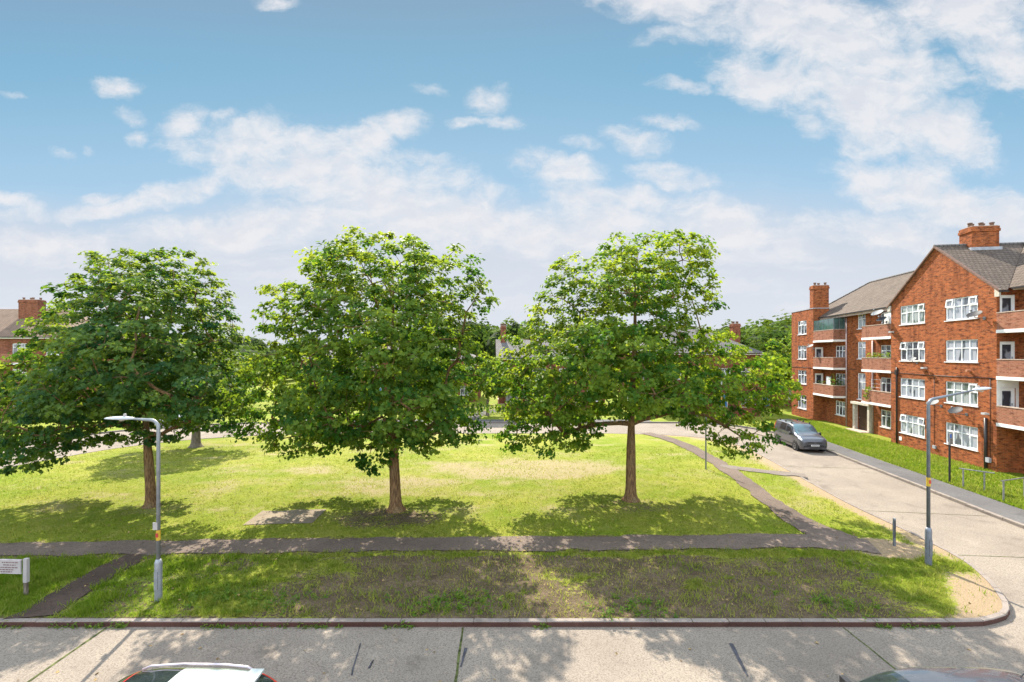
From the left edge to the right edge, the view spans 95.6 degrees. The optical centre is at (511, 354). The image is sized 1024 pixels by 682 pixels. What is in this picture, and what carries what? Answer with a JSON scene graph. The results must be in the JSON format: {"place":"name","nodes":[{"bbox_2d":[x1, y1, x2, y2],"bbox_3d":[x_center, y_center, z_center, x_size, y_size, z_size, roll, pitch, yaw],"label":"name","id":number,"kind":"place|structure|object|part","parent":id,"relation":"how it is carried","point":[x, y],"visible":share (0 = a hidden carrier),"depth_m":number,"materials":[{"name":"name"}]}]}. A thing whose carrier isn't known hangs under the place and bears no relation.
{"place":"outdoors","nodes":[
{"label":"outdoors","id":0,"kind":"place"},
{"bbox_2d":[0,297,140,409],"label":"apartment building","id":1,"kind":"structure","parent":0,"point":[27,308],"depth_m":53.68,"materials":[{"name":"red brick"}]},
{"bbox_2d":[13,344,25,353],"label":"window","id":2,"kind":"structure","parent":1,"relation":"in","point":[15,349],"depth_m":52.08,"materials":[{"name":"white plastic"}]},
{"bbox_2d":[4,554,148,618],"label":"soil path","id":3,"kind":"structure","parent":0,"point":[77,588],"depth_m":13.19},
{"bbox_2d":[301,344,480,401],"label":"brick house","id":4,"kind":"structure","parent":0,"point":[464,388],"depth_m":66.06,"materials":[{"name":"brown brick"}]},
{"bbox_2d":[460,386,470,394],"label":"window","id":5,"kind":"structure","parent":4,"relation":"in","point":[464,388],"depth_m":66.08,"materials":[{"name":"white plastic"}]},
{"bbox_2d":[0,533,880,555],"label":"footpath","id":6,"kind":"structure","parent":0,"point":[500,543],"depth_m":16.31,"materials":[{"name":"grey asphalt"}]},
{"bbox_2d":[306,419,651,421],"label":"pavement","id":7,"kind":"structure","parent":0,"point":[501,420],"depth_m":47.15,"materials":[{"name":"concrete"}]},
{"bbox_2d":[469,409,500,419],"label":"path","id":8,"kind":"structure","parent":0,"point":[493,410],"depth_m":51.42,"materials":[{"name":"concrete"}]},
{"bbox_2d":[0,433,1009,618],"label":"lawn","id":9,"kind":"structure","parent":0,"point":[883,546],"depth_m":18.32,"materials":[{"name":"green plant"}]},
{"bbox_2d":[0,558,29,595],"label":"notice sign","id":10,"kind":"object","parent":9,"relation":"on","point":[10,566],"visible":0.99,"depth_m":12.90,"materials":[{"name":"white metal"}]},
{"bbox_2d":[0,247,250,508],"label":"broadleaf tree","id":11,"kind":"object","parent":9,"relation":"on","point":[126,382],"visible":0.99,"depth_m":18.87,"materials":[{"name":"green plant"}]},
{"bbox_2d":[104,413,162,601],"bbox_3d":[-10.330,4.176,12.656,1.562,5.147,0.260,0,0,0],"label":"street lamp","id":12,"kind":"object","parent":9,"relation":"on","point":[158,578],"visible":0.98,"depth_m":12.62,"materials":[{"name":"metal"}]},
{"bbox_2d":[132,331,267,447],"bbox_3d":[-22.644,2.543,33.713,8.065,8.473,7.686,0,0,41],"label":"broadleaf tree","id":13,"kind":"object","parent":9,"relation":"on","point":[196,440],"visible":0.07,"depth_m":33.46,"materials":[{"name":"green plant"}]},
{"bbox_2d":[243,509,325,524],"bbox_3d":[-9.289,6.676,19.143,2.676,0.001,1.710,0,0,-4],"label":"concrete pad","id":14,"kind":"object","parent":9,"relation":"on","point":[299,516],"visible":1,"depth_m":19.03,"materials":[{"name":"beige concrete"}]},
{"bbox_2d":[222,225,500,513],"bbox_3d":[-6.334,0.779,20.097,11.759,12.002,11.075,0,0,0],"label":"broadleaf tree","id":15,"kind":"object","parent":9,"relation":"on","point":[397,378],"visible":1,"depth_m":18.09,"materials":[{"name":"green plant"}]},
{"bbox_2d":[9,489,970,681],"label":"leaf litter","id":16,"kind":"object","parent":9,"relation":"on","point":[616,653],"visible":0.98,"depth_m":15.38,"materials":[{"name":"brown plant"}]},
{"bbox_2d":[486,228,806,502],"bbox_3d":[6.262,0.551,22.330,14.419,12.458,10.596,0,0,-26],"label":"broadleaf tree","id":17,"kind":"object","parent":9,"relation":"on","point":[600,381],"visible":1,"depth_m":20.20,"materials":[{"name":"green plant"}]},
{"bbox_2d":[705,417,706,468],"bbox_3d":[11.326,5.103,27.119,0.096,3.295,0.091,0,0,0],"label":"metal pole","id":18,"kind":"object","parent":9,"relation":"on","point":[705,447],"visible":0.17,"depth_m":27.09,"materials":[{"name":"grey metal"}]},
{"bbox_2d":[892,518,895,545],"bbox_3d":[13.400,6.240,16.271,0.090,1.020,0.068,0,0,0],"label":"marker post","id":19,"kind":"object","parent":9,"relation":"on","point":[894,530],"visible":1,"depth_m":16.24,"materials":[{"name":"grey metal"}]},
{"bbox_2d":[925,386,991,565],"bbox_3d":[14.283,3.872,14.837,2.211,5.757,0.260,0,0,-5],"label":"street lamp","id":20,"kind":"object","parent":9,"relation":"on","point":[928,546],"visible":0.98,"depth_m":14.76,"materials":[{"name":"grey metal"}]},
{"bbox_2d":[0,423,1023,681],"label":"road","id":21,"kind":"structure","parent":0,"point":[580,653],"depth_m":10.88,"materials":[{"name":"concrete"}]},
{"bbox_2d":[27,627,107,681],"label":"road joint","id":22,"kind":"object","parent":21,"relation":"on","point":[66,655],"visible":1,"depth_m":10.48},
{"bbox_2d":[116,662,276,681],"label":"parked car","id":23,"kind":"object","parent":21,"relation":"on","point":[177,674],"visible":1,"depth_m":7.62,"materials":[{"name":"white paint"}]},
{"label":"rear window","id":24,"kind":"part","parent":23,"relation":"part of","materials":[{"name":"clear glass"}]},
{"bbox_2d":[351,643,360,674],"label":"tar repair","id":25,"kind":"structure","parent":21,"relation":"on","point":[355,660],"depth_m":10.32,"materials":[{"name":"grey asphalt"}]},
{"bbox_2d":[454,627,463,681],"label":"road joint","id":26,"kind":"object","parent":21,"relation":"on","point":[457,666],"visible":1,"depth_m":10.45,"materials":[{"name":"green plant"}]},
{"bbox_2d":[460,648,466,666],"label":"tar repair","id":27,"kind":"structure","parent":21,"relation":"on","point":[464,652],"depth_m":10.51,"materials":[{"name":"grey asphalt"}]},
{"bbox_2d":[0,576,954,630],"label":"weeds","id":28,"kind":"object","parent":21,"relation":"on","point":[609,611],"visible":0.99,"depth_m":12.28,"materials":[{"name":"green plant"}]},
{"bbox_2d":[0,433,1009,626],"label":"kerb","id":29,"kind":"structure","parent":21,"relation":"on","point":[1000,615],"depth_m":11.63,"materials":[{"name":"concrete"}]},
{"bbox_2d":[25,422,1023,528],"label":"kerb","id":30,"kind":"structure","parent":21,"relation":"on","point":[994,515],"depth_m":24.32,"materials":[{"name":"concrete"}]},
{"bbox_2d":[729,643,747,675],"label":"tar repair","id":31,"kind":"structure","parent":21,"relation":"on","point":[737,656],"depth_m":10.44,"materials":[{"name":"grey asphalt"}]},
{"bbox_2d":[774,418,826,451],"bbox_3d":[21.217,5.918,34.276,2.200,1.955,4.449,0,0,7],"label":"parked van","id":32,"kind":"object","parent":21,"relation":"on","point":[797,435],"visible":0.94,"depth_m":33.37,"materials":[{"name":"grey paint"}]},
{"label":"side window","id":33,"kind":"part","parent":32,"relation":"part of","materials":[{"name":"black glass"}]},
{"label":"side window","id":34,"kind":"part","parent":32,"relation":"part of","materials":[{"name":"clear glass"}]},
{"bbox_2d":[843,627,895,668],"bbox_3d":[8.338,6.814,8.925,0.074,0.001,5.352,0,0,-1],"label":"road joint","id":35,"kind":"object","parent":21,"relation":"on","point":[871,649],"visible":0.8,"depth_m":10.71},
{"bbox_2d":[839,667,1023,681],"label":"parked car","id":36,"kind":"object","parent":21,"relation":"on","point":[945,674],"visible":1,"depth_m":7.60,"materials":[{"name":"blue metal"}]},
{"bbox_2d":[0,374,1023,520],"bbox_3d":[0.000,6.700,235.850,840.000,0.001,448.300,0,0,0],"label":"land","id":37,"kind":"structure","parent":0,"point":[787,414],"depth_m":48.71,"materials":[{"name":"green plant"}]},
{"bbox_2d":[227,351,272,387],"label":"broadleaf tree","id":38,"kind":"object","parent":37,"relation":"on","point":[247,363],"visible":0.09,"depth_m":59.76,"materials":[{"name":"green plant"}]},
{"bbox_2d":[286,357,334,387],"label":"broadleaf tree","id":39,"kind":"object","parent":37,"relation":"on","point":[301,384],"visible":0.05,"depth_m":55.87,"materials":[{"name":"green plant"}]},
{"bbox_2d":[416,357,462,388],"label":"broadleaf tree","id":40,"kind":"object","parent":37,"relation":"on","point":[446,370],"visible":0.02,"depth_m":54.55,"materials":[{"name":"green plant"}]},
{"bbox_2d":[454,351,513,415],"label":"broadleaf tree","id":41,"kind":"object","parent":37,"relation":"on","point":[498,391],"visible":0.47,"depth_m":49.74,"materials":[{"name":"green plant"}]},
{"bbox_2d":[506,360,549,404],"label":"broadleaf tree","id":42,"kind":"object","parent":37,"relation":"on","point":[524,387],"visible":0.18,"depth_m":52.43,"materials":[{"name":"green plant"}]},
{"bbox_2d":[683,374,723,416],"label":"broadleaf tree","id":43,"kind":"object","parent":37,"relation":"on","point":[711,394],"visible":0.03,"depth_m":50.21,"materials":[{"name":"plant"}]},
{"bbox_2d":[748,333,784,365],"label":"broadleaf tree","id":44,"kind":"object","parent":37,"relation":"on","point":[759,346],"visible":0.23,"depth_m":71.66,"materials":[{"name":"green plant"}]},
{"bbox_2d":[760,333,791,406],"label":"broadleaf tree","id":45,"kind":"object","parent":37,"relation":"on","point":[787,349],"visible":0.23,"depth_m":59.17,"materials":[{"name":"green plant"}]},
{"bbox_2d":[760,373,791,405],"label":"brick house","id":46,"kind":"structure","parent":37,"relation":"on","point":[790,402],"depth_m":60.00,"materials":[{"name":"brown brick"}]},
{"bbox_2d":[791,222,1023,473],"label":"apartment building","id":47,"kind":"structure","parent":37,"relation":"on","point":[935,296],"depth_m":31.15,"materials":[{"name":"red brick"}]},
{"bbox_2d":[798,395,805,409],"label":"window","id":48,"kind":"structure","parent":47,"relation":"in","point":[801,405],"depth_m":49.81,"materials":[{"name":"white plastic"}]},
{"bbox_2d":[797,345,806,359],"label":"window","id":49,"kind":"structure","parent":47,"relation":"in","point":[801,349],"depth_m":49.81,"materials":[{"name":"white plastic"}]},
{"bbox_2d":[798,320,805,334],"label":"window","id":50,"kind":"structure","parent":47,"relation":"in","point":[801,324],"depth_m":49.81,"materials":[{"name":"white plastic"}]},
{"bbox_2d":[798,370,806,384],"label":"window","id":51,"kind":"structure","parent":47,"relation":"in","point":[801,373],"depth_m":49.81,"materials":[{"name":"white plastic"}]},
{"bbox_2d":[815,373,822,383],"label":"door","id":52,"kind":"structure","parent":47,"relation":"in","point":[818,376],"depth_m":47.34,"materials":[{"name":"white plastic"}]},
{"bbox_2d":[815,347,822,356],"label":"door","id":53,"kind":"structure","parent":47,"relation":"in","point":[818,350],"depth_m":47.34,"materials":[{"name":"white plastic"}]},
{"bbox_2d":[826,376,831,384],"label":"windbreak","id":54,"kind":"object","parent":47,"relation":"on","point":[828,382],"visible":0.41,"depth_m":44.98,"materials":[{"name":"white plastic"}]},
{"bbox_2d":[814,318,844,330],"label":"balcony screen","id":55,"kind":"object","parent":47,"relation":"on","point":[834,323],"visible":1,"depth_m":44.17,"materials":[{"name":"green glass"}]},
{"bbox_2d":[828,373,843,384],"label":"balcony plant","id":56,"kind":"object","parent":47,"relation":"on","point":[838,381],"visible":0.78,"depth_m":43.99,"materials":[{"name":"plant"}]},
{"bbox_2d":[835,400,844,416],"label":"window","id":57,"kind":"structure","parent":47,"relation":"in","point":[840,406],"depth_m":44.52,"materials":[{"name":"white plastic"}]},
{"bbox_2d":[836,373,844,384],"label":"window","id":58,"kind":"structure","parent":47,"relation":"in","point":[842,376],"depth_m":44.35,"materials":[{"name":"white plastic"}]},
{"bbox_2d":[836,346,844,356],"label":"window","id":59,"kind":"structure","parent":47,"relation":"in","point":[840,350],"depth_m":44.52,"materials":[{"name":"white plastic"}]},
{"bbox_2d":[857,314,865,329],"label":"window","id":60,"kind":"structure","parent":47,"relation":"in","point":[862,317],"depth_m":41.20,"materials":[{"name":"white plastic"}]},
{"bbox_2d":[858,373,865,399],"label":"window","id":61,"kind":"structure","parent":47,"relation":"in","point":[861,376],"depth_m":41.20,"materials":[{"name":"white plastic"}]},
{"bbox_2d":[858,341,865,358],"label":"window","id":62,"kind":"structure","parent":47,"relation":"in","point":[861,345],"depth_m":41.18,"materials":[{"name":"white plastic"}]},
{"bbox_2d":[859,405,866,430],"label":"door","id":63,"kind":"structure","parent":47,"relation":"in","point":[862,409],"depth_m":40.94,"materials":[{"name":"brown wood"}]},
{"bbox_2d":[863,386,873,401],"bbox_3d":[29.552,3.220,38.388,0.683,1.330,0.905,0,0,8],"label":"balcony plant","id":64,"kind":"object","parent":47,"relation":"on","point":[865,396],"visible":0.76,"depth_m":38.46,"materials":[{"name":"plant"}]},
{"bbox_2d":[871,309,882,316],"bbox_3d":[28.809,-3.276,36.635,0.729,0.632,0.828,0,0,8],"label":"satellite dish","id":65,"kind":"object","parent":47,"relation":"attached to","point":[877,312],"visible":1,"depth_m":36.70,"materials":[{"name":"grey metal"}]},
{"bbox_2d":[866,352,890,357],"bbox_3d":[29.564,0.505,37.203,0.610,1.461,3.506,0,0,8],"label":"balcony plant","id":66,"kind":"object","parent":47,"relation":"on","point":[876,355],"visible":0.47,"depth_m":37.33,"materials":[{"name":"plant"}]},
{"bbox_2d":[880,410,890,428],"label":"window","id":67,"kind":"structure","parent":47,"relation":"in","point":[885,415],"depth_m":37.81,"materials":[{"name":"white plastic"}]},
{"bbox_2d":[881,377,890,391],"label":"window","id":68,"kind":"structure","parent":47,"relation":"in","point":[885,382],"depth_m":37.81,"materials":[{"name":"white plastic"}]},
{"bbox_2d":[881,345,890,356],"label":"window","id":69,"kind":"structure","parent":47,"relation":"in","point":[884,348],"depth_m":37.89,"materials":[{"name":"white plastic"}]},
{"bbox_2d":[899,414,924,438],"bbox_3d":[28.675,5.085,33.257,0.186,1.430,2.607,0,0,8],"label":"window","id":70,"kind":"structure","parent":47,"relation":"in","point":[913,425],"depth_m":33.22,"materials":[{"name":"white plastic"}]},
{"bbox_2d":[899,378,924,399],"bbox_3d":[28.683,2.435,33.255,0.165,1.430,2.607,0,0,8],"label":"window","id":71,"kind":"structure","parent":47,"relation":"in","point":[911,388],"depth_m":33.22,"materials":[{"name":"white plastic"}]},
{"bbox_2d":[899,303,924,325],"bbox_3d":[28.675,-2.865,33.257,0.186,1.430,2.607,0,0,8],"label":"window","id":72,"kind":"structure","parent":47,"relation":"in","point":[910,314],"depth_m":33.22,"materials":[{"name":"white plastic"}]},
{"bbox_2d":[900,341,924,361],"bbox_3d":[28.675,-0.215,33.257,0.186,1.430,2.607,0,0,8],"label":"window","id":73,"kind":"structure","parent":47,"relation":"in","point":[908,349],"depth_m":33.22,"materials":[{"name":"white plastic"}]},
{"bbox_2d":[908,357,917,363],"bbox_3d":[28.314,0.393,32.781,0.546,0.495,0.474,0,0,8],"label":"satellite dish","id":74,"kind":"object","parent":47,"relation":"attached to","point":[911,359],"visible":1,"depth_m":32.78,"materials":[{"name":"grey metal"}]},
{"bbox_2d":[926,399,941,406],"bbox_3d":[27.854,3.188,30.598,0.821,0.563,0.651,0,0,8],"label":"satellite dish","id":75,"kind":"object","parent":47,"relation":"attached to","point":[934,402],"visible":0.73,"depth_m":30.58,"materials":[{"name":"grey metal"}]},
{"bbox_2d":[948,406,967,415],"bbox_3d":[27.496,3.477,28.606,0.950,0.586,0.710,0,0,8],"label":"satellite dish","id":76,"kind":"object","parent":47,"relation":"attached to","point":[952,409],"visible":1,"depth_m":28.62,"materials":[{"name":"grey metal"}]},
{"bbox_2d":[944,381,977,406],"bbox_3d":[28.046,2.435,28.982,0.186,1.430,2.597,0,0,8],"label":"window","id":77,"kind":"structure","parent":47,"relation":"in","point":[970,398],"depth_m":28.95,"materials":[{"name":"white plastic"}]},
{"bbox_2d":[944,422,978,451],"bbox_3d":[28.055,5.085,28.980,0.165,1.430,2.597,0,0,8],"label":"window","id":78,"kind":"structure","parent":47,"relation":"in","point":[965,436],"depth_m":28.89,"materials":[{"name":"white plastic"}]},
{"bbox_2d":[944,295,978,321],"bbox_3d":[28.046,-2.865,28.982,0.186,1.430,2.597,0,0,8],"label":"window","id":79,"kind":"structure","parent":47,"relation":"in","point":[957,309],"depth_m":29.00,"materials":[{"name":"white plastic"}]},
{"bbox_2d":[946,339,978,362],"bbox_3d":[28.055,-0.215,28.980,0.165,1.430,2.597,0,0,8],"label":"window","id":80,"kind":"structure","parent":47,"relation":"in","point":[957,351],"depth_m":28.95,"materials":[{"name":"white plastic"}]},
{"bbox_2d":[966,310,985,319],"bbox_3d":[27.361,-2.353,27.349,0.850,0.586,0.710,0,0,8],"label":"satellite dish","id":81,"kind":"object","parent":47,"relation":"attached to","point":[974,313],"visible":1,"depth_m":27.37,"materials":[{"name":"grey metal"}]},
{"bbox_2d":[1000,388,1014,406],"bbox_3d":[28.221,2.885,26.486,0.780,1.970,0.090,0,0,8],"label":"door","id":82,"kind":"structure","parent":47,"relation":"in","point":[1007,395],"depth_m":26.49,"materials":[{"name":"white plastic"}]},
{"bbox_2d":[1000,341,1014,358],"bbox_3d":[28.221,0.235,26.486,0.780,1.970,0.090,0,0,8],"label":"door","id":83,"kind":"structure","parent":47,"relation":"in","point":[1007,349],"depth_m":26.49,"materials":[{"name":"white plastic"}]},
{"bbox_2d":[1000,295,1014,311],"bbox_3d":[28.221,-2.415,26.486,0.780,1.970,0.090,0,0,8],"label":"door","id":84,"kind":"structure","parent":47,"relation":"in","point":[1007,302],"depth_m":26.49,"materials":[{"name":"white plastic"}]},
{"bbox_2d":[948,433,952,481],"bbox_3d":[22.844,5.425,24.213,0.420,2.650,0.123,0,0,-28],"label":"parking sign","id":85,"kind":"object","parent":37,"relation":"on","point":[950,439],"visible":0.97,"depth_m":24.20,"materials":[{"name":"grey metal"}]},
{"bbox_2d":[959,468,994,490],"bbox_3d":[23.009,6.235,22.994,0.066,1.030,1.250,0,0,-39],"label":"hand rail","id":86,"kind":"object","parent":37,"relation":"on","point":[963,469],"visible":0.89,"depth_m":22.93,"materials":[{"name":"metal"}]},
{"bbox_2d":[1001,477,1023,501],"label":"hand rail","id":87,"kind":"object","parent":37,"relation":"on","point":[1003,489],"visible":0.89,"depth_m":21.21,"materials":[{"name":"metal"}]},
{"bbox_2d":[0,0,1023,347],"label":"sky","id":88,"kind":"structure","parent":0,"point":[837,143],"materials":[{"name":"blue"}]},
{"bbox_2d":[495,324,604,408],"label":"brick house","id":89,"kind":"structure","parent":0,"point":[500,345],"depth_m":57.97,"materials":[{"name":"brown brick"}]},
{"bbox_2d":[506,391,517,401],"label":"window","id":90,"kind":"structure","parent":89,"relation":"in","point":[508,397],"depth_m":56.80,"materials":[{"name":"white plastic"}]},
{"bbox_2d":[619,321,762,410],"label":"brick house","id":91,"kind":"structure","parent":0,"point":[734,327],"depth_m":54.07,"materials":[{"name":"red brick"}]},
{"bbox_2d":[709,407,759,415],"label":"garden wall","id":92,"kind":"structure","parent":0,"point":[746,410],"depth_m":50.38,"materials":[{"name":"red brick"}]},
{"bbox_2d":[641,432,856,542],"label":"footpath","id":93,"kind":"structure","parent":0,"point":[800,522],"depth_m":20.79,"materials":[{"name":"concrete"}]},
{"bbox_2d":[720,464,806,477],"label":"footpath","id":94,"kind":"structure","parent":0,"point":[784,473],"depth_m":26.47,"materials":[{"name":"grey concrete"}]},
{"bbox_2d":[876,316,886,322],"bbox_3d":[28.691,-2.716,36.033,0.683,0.571,0.613,0,0,44],"label":"satellite dish","id":95,"kind":"object","parent":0,"point":[880,318],"visible":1,"depth_m":36.08,"materials":[{"name":"grey metal"}]},
{"bbox_2d":[883,312,890,323],"bbox_3d":[29.586,-2.390,36.127,0.680,1.950,0.980,0,0,8],"label":"storage cupboard","id":96,"kind":"object","parent":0,"point":[888,316],"visible":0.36,"depth_m":36.22,"materials":[{"name":"white plastic"}]},
{"bbox_2d":[765,418,1023,509],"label":"grass","id":97,"kind":"structure","parent":0,"point":[852,444],"depth_m":28.39,"materials":[{"name":"green plant"}]},
{"bbox_2d":[827,441,1023,523],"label":"pavement","id":98,"kind":"structure","parent":0,"point":[997,507],"depth_m":23.37,"materials":[{"name":"concrete"}]},
{"label":"ground","id":99,"kind":"structure","parent":0,"visible":0},
{"bbox_2d":[139,309,791,381],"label":"woodland","id":100,"kind":"object","parent":99,"relation":"on","point":[781,328],"visible":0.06,"depth_m":105.07,"materials":[{"name":"green plant"}]}
]}

